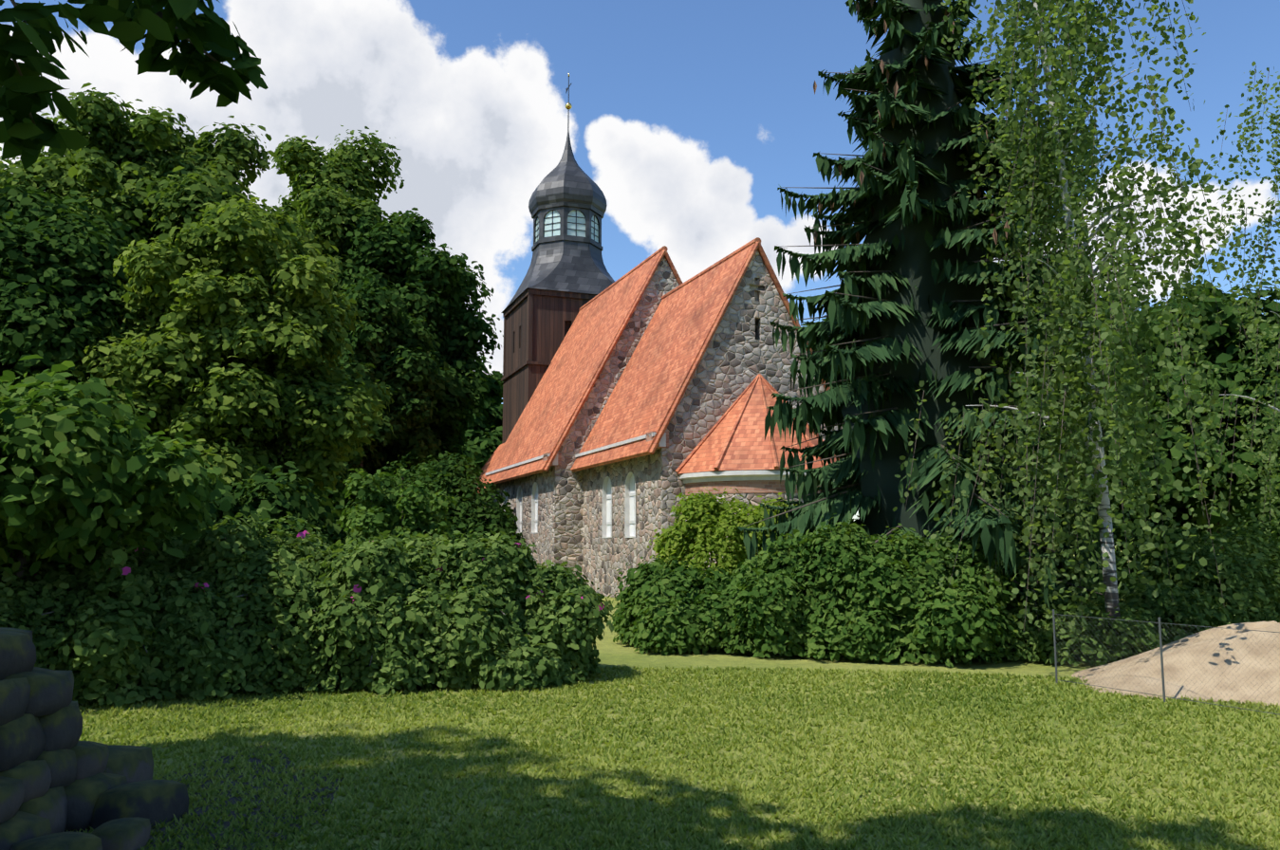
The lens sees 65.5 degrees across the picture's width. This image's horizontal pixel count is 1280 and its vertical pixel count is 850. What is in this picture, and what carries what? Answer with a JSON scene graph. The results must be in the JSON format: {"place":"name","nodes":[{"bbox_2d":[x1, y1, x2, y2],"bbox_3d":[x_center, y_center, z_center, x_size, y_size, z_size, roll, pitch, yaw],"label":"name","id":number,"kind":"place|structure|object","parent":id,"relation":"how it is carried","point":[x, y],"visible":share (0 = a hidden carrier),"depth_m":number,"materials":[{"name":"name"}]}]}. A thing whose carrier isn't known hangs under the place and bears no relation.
{"place":"outdoors","nodes":[
{"label":"outdoors","id":0,"kind":"place"},
{"bbox_2d":[0,0,268,169],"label":"leaves","id":1,"kind":"object","parent":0,"point":[25,95],"depth_m":4.43,"materials":[{"name":"green plant"}]},
{"bbox_2d":[0,0,1279,520],"label":"sky","id":2,"kind":"structure","parent":0,"point":[689,118],"materials":[{"name":"blue"}]},
{"bbox_2d":[66,545,1279,849],"bbox_3d":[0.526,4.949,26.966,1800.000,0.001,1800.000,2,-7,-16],"label":"lawn","id":3,"kind":"structure","parent":0,"point":[614,654],"depth_m":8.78,"materials":[{"name":"green plant"}]},
{"bbox_2d":[0,174,154,407],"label":"tree","id":4,"kind":"object","parent":3,"relation":"on","point":[62,291],"visible":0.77,"depth_m":20.84,"materials":[{"name":"green plant"}]},
{"bbox_2d":[0,627,188,849],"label":"dry stone wall","id":5,"kind":"structure","parent":3,"relation":"on","point":[58,779],"depth_m":5.89,"materials":[{"name":"grey stone"}]},
{"bbox_2d":[0,354,231,581],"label":"shrub","id":6,"kind":"object","parent":3,"relation":"on","point":[74,471],"depth_m":10.55,"materials":[{"name":"green plant"}]},
{"bbox_2d":[0,82,338,361],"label":"chestnut tree","id":7,"kind":"object","parent":3,"relation":"on","point":[154,175],"visible":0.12,"depth_m":27.50,"materials":[{"name":"green plant"}]},
{"bbox_2d":[83,742,343,849],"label":"grass patch","id":8,"kind":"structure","parent":3,"relation":"on","point":[228,823],"depth_m":6.66,"materials":[{"name":"green plant"}]},
{"bbox_2d":[72,191,394,500],"bbox_3d":[-9.044,-0.412,22.336,6.805,10.091,6.166,2,-7,-16],"label":"chestnut tree","id":9,"kind":"object","parent":3,"relation":"on","point":[216,353],"depth_m":21.05,"materials":[{"name":"green plant"}]},
{"bbox_2d":[0,506,614,707],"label":"rose bush","id":10,"kind":"object","parent":3,"relation":"on","point":[415,613],"depth_m":11.60,"materials":[{"name":"green plant"}]},
{"bbox_2d":[94,450,525,630],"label":"shrubs","id":11,"kind":"object","parent":3,"relation":"on","point":[455,480],"visible":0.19,"depth_m":19.63,"materials":[{"name":"green plant"}]},
{"bbox_2d":[269,125,405,304],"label":"chestnut tree","id":12,"kind":"object","parent":3,"relation":"on","point":[332,189],"depth_m":54.63,"materials":[{"name":"green plant"}]},
{"bbox_2d":[339,468,399,544],"bbox_3d":[-4.768,2.403,17.599,1.130,3.266,1.670,2,-7,-16],"label":"shrub","id":13,"kind":"object","parent":3,"relation":"on","point":[372,516],"depth_m":17.40,"materials":[{"name":"green plant"}]},
{"bbox_2d":[351,495,404,546],"bbox_3d":[-4.724,2.659,18.525,1.410,2.944,1.282,2,-7,-16],"label":"maple sapling","id":14,"kind":"object","parent":3,"relation":"on","point":[390,520],"visible":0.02,"depth_m":18.42,"materials":[{"name":"green plant"}]},
{"bbox_2d":[315,274,451,518],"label":"tree","id":15,"kind":"object","parent":3,"relation":"on","point":[383,350],"depth_m":46.85,"materials":[{"name":"green plant"}]},
{"bbox_2d":[359,466,434,543],"bbox_3d":[-4.307,2.415,17.976,1.195,3.306,1.576,11,-13,-59],"label":"shrub","id":16,"kind":"object","parent":3,"relation":"on","point":[389,489],"depth_m":17.96,"materials":[{"name":"green plant"}]},
{"bbox_2d":[324,207,503,476],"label":"tree","id":17,"kind":"object","parent":3,"relation":"on","point":[437,288],"depth_m":52.71,"materials":[{"name":"green plant"}]},
{"bbox_2d":[392,480,458,545],"bbox_3d":[-3.819,2.512,17.645,1.268,3.030,1.377,2,-7,-16],"label":"shrub","id":18,"kind":"object","parent":3,"relation":"on","point":[414,507],"depth_m":17.52,"materials":[{"name":"green plant"}]},
{"bbox_2d":[453,355,503,472],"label":"tree","id":19,"kind":"object","parent":3,"relation":"on","point":[485,437],"visible":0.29,"depth_m":76.60,"materials":[{"name":"green plant"}]},
{"bbox_2d":[491,256,678,578],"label":"nave stone walls","id":20,"kind":"structure","parent":3,"relation":"on","point":[559,535],"depth_m":36.07,"materials":[{"name":"grey stone"}]},
{"bbox_2d":[501,471,636,537],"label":"window reveals","id":21,"kind":"object","parent":20,"relation":"attached to","point":[627,504],"depth_m":33.27,"materials":[{"name":"white paint"}]},
{"bbox_2d":[505,473,633,537],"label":"window panes","id":22,"kind":"structure","parent":21,"relation":"in","point":[631,517],"depth_m":33.11,"materials":[{"name":"grey glass"}]},
{"bbox_2d":[519,477,634,536],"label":"muntins","id":23,"kind":"object","parent":22,"relation":"attached to","point":[630,522],"depth_m":32.01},
{"bbox_2d":[482,237,807,486],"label":"church roof tiles","id":24,"kind":"object","parent":20,"relation":"on","point":[648,386],"visible":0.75,"depth_m":35.34,"materials":[{"name":"orange tile"}]},
{"bbox_2d":[544,241,830,471],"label":"roof verge tiles","id":25,"kind":"object","parent":24,"relation":"on","point":[758,246],"visible":0.54,"depth_m":30.37,"materials":[{"name":"orange tile"}]},
{"bbox_2d":[582,250,842,597],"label":"chancel stone walls","id":26,"kind":"structure","parent":3,"relation":"on","point":[741,353],"depth_m":29.99,"materials":[{"name":"grey stone"}]},
{"bbox_2d":[647,486,797,577],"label":"light bush leaves","id":27,"kind":"object","parent":3,"relation":"on","point":[705,528],"visible":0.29,"depth_m":20.15,"materials":[{"name":"green plant"}]},
{"bbox_2d":[686,480,815,576],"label":"apse stone walls","id":28,"kind":"structure","parent":3,"relation":"on","point":[752,498],"depth_m":27.16,"materials":[{"name":"grey stone"}]},
{"bbox_2d":[801,317,844,382],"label":"tree","id":29,"kind":"object","parent":3,"relation":"on","point":[826,319],"depth_m":56.34,"materials":[{"name":"green plant"}]},
{"bbox_2d":[607,511,1059,667],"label":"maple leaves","id":30,"kind":"object","parent":3,"relation":"on","point":[822,585],"visible":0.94,"depth_m":14.89,"materials":[{"name":"green plant"}]},
{"bbox_2d":[737,0,1155,663],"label":"spruce tree","id":31,"kind":"object","parent":3,"relation":"on","point":[851,317],"depth_m":17.11,"materials":[{"name":"green plant"}]},
{"bbox_2d":[787,0,1029,261],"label":"spruce cones","id":32,"kind":"object","parent":31,"relation":"attached to","point":[873,208],"visible":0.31,"depth_m":17.72,"materials":[{"name":"brown plant"}]},
{"bbox_2d":[878,115,1180,606],"bbox_3d":[6.532,-0.880,17.808,5.124,9.804,4.725,2,-7,-16],"label":"birch tree","id":33,"kind":"object","parent":3,"relation":"on","point":[1043,481],"depth_m":17.02,"materials":[{"name":"green plant"}]},
{"bbox_2d":[999,268,1122,568],"bbox_3d":[15.311,-0.026,39.514,10.159,13.422,11.066,2,-7,-16],"label":"tree","id":34,"kind":"object","parent":3,"relation":"on","point":[1032,379],"depth_m":36.07,"materials":[{"name":"green plant"}]},
{"bbox_2d":[892,0,1259,663],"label":"birch tree","id":35,"kind":"object","parent":3,"relation":"on","point":[1073,300],"depth_m":14.00,"materials":[{"name":"green plant"}]},
{"bbox_2d":[983,511,1279,666],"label":"birch shrub leaves","id":36,"kind":"object","parent":3,"relation":"on","point":[1246,573],"visible":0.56,"depth_m":15.42,"materials":[{"name":"green plant"}]},
{"bbox_2d":[1052,609,1279,714],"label":"chain link fence","id":37,"kind":"object","parent":3,"relation":"on","point":[1160,649],"visible":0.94,"depth_m":10.91,"materials":[{"name":"grey metal"}]},
{"bbox_2d":[1060,271,1279,560],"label":"tree","id":38,"kind":"object","parent":3,"relation":"on","point":[1226,361],"depth_m":29.02,"materials":[{"name":"green plant"}]},
{"bbox_2d":[1071,620,1279,706],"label":"sand pile","id":39,"kind":"object","parent":3,"relation":"on","point":[1263,641],"visible":0.9,"depth_m":11.52,"materials":[{"name":"beige sand"}]},
{"bbox_2d":[1091,493,1279,597],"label":"hedge leaves","id":40,"kind":"object","parent":3,"relation":"on","point":[1181,509],"visible":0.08,"depth_m":31.50,"materials":[{"name":"green plant"}]},
{"bbox_2d":[1181,61,1279,592],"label":"birch tree","id":41,"kind":"object","parent":3,"relation":"on","point":[1271,465],"depth_m":20.26,"materials":[{"name":"green plant"}]},
{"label":"stone walls","id":42,"kind":"object","parent":3,"relation":"on","visible":0},
{"bbox_2d":[474,442,505,493],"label":"base roof tiles","id":43,"kind":"object","parent":42,"relation":"on","point":[487,466],"visible":0.07,"depth_m":49.30,"materials":[{"name":"orange tile"}]},
{"bbox_2d":[500,288,596,444],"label":"wooden tower","id":44,"kind":"structure","parent":42,"relation":"on","point":[521,382],"depth_m":47.27,"materials":[{"name":"wood"}]},
{"bbox_2d":[505,295,590,374],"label":"tower wall","id":45,"kind":"structure","parent":44,"relation":"attached to","point":[553,318],"depth_m":46.96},
{"bbox_2d":[500,130,614,313],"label":"spire roof","id":46,"kind":"structure","parent":44,"relation":"on","point":[566,266],"depth_m":48.59,"materials":[{"name":"grey metal"}]},
{"bbox_2d":[533,205,601,245],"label":"lantern wall","id":47,"kind":"structure","parent":46,"relation":"on","point":[565,211],"depth_m":48.95,"materials":[{"name":"grey metal"}]},
{"bbox_2d":[535,210,598,242],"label":"lantern windows","id":48,"kind":"structure","parent":47,"relation":"in","point":[569,225],"depth_m":48.89,"materials":[{"name":"glass"}]},
{"bbox_2d":[535,209,598,240],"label":"window muntins","id":49,"kind":"object","parent":47,"relation":"attached to","point":[576,223],"visible":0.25,"depth_m":48.88,"materials":[{"name":"black metal"}]},
{"bbox_2d":[565,75,571,130],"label":"weather vane","id":50,"kind":"object","parent":46,"relation":"on","point":[566,88],"visible":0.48,"depth_m":51.05,"materials":[{"name":"black metal"}]},
{"bbox_2d":[565,72,572,109],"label":"finial ball","id":51,"kind":"object","parent":50,"relation":"attached to","point":[568,105],"visible":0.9,"depth_m":50.92,"materials":[{"name":"gold metal"}]},
{"bbox_2d":[531,201,604,251],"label":"tower lantern mouldings","id":52,"kind":"object","parent":44,"relation":"on","point":[567,204],"visible":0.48,"depth_m":48.82,"materials":[{"name":"grey metal"}]},
{"bbox_2d":[485,432,834,487],"bbox_3d":[-0.164,2.233,39.286,8.830,1.440,26.050,3,-7,-20],"label":"gutter","id":53,"kind":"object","parent":42,"relation":"on","point":[712,476],"depth_m":27.79,"materials":[{"name":"paint"}]},
{"bbox_2d":[543,430,830,495],"bbox_3d":[0.494,1.388,30.963,11.500,1.820,4.602,-4,-8,31],"label":"cornice","id":54,"kind":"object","parent":53,"relation":"attached to","point":[755,486],"visible":0.42,"depth_m":27.38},
{"bbox_2d":[675,373,836,474],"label":"apse roof tiles","id":55,"kind":"object","parent":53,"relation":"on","point":[733,438],"visible":0.62,"depth_m":28.20,"materials":[{"name":"orange tile"}]}
]}

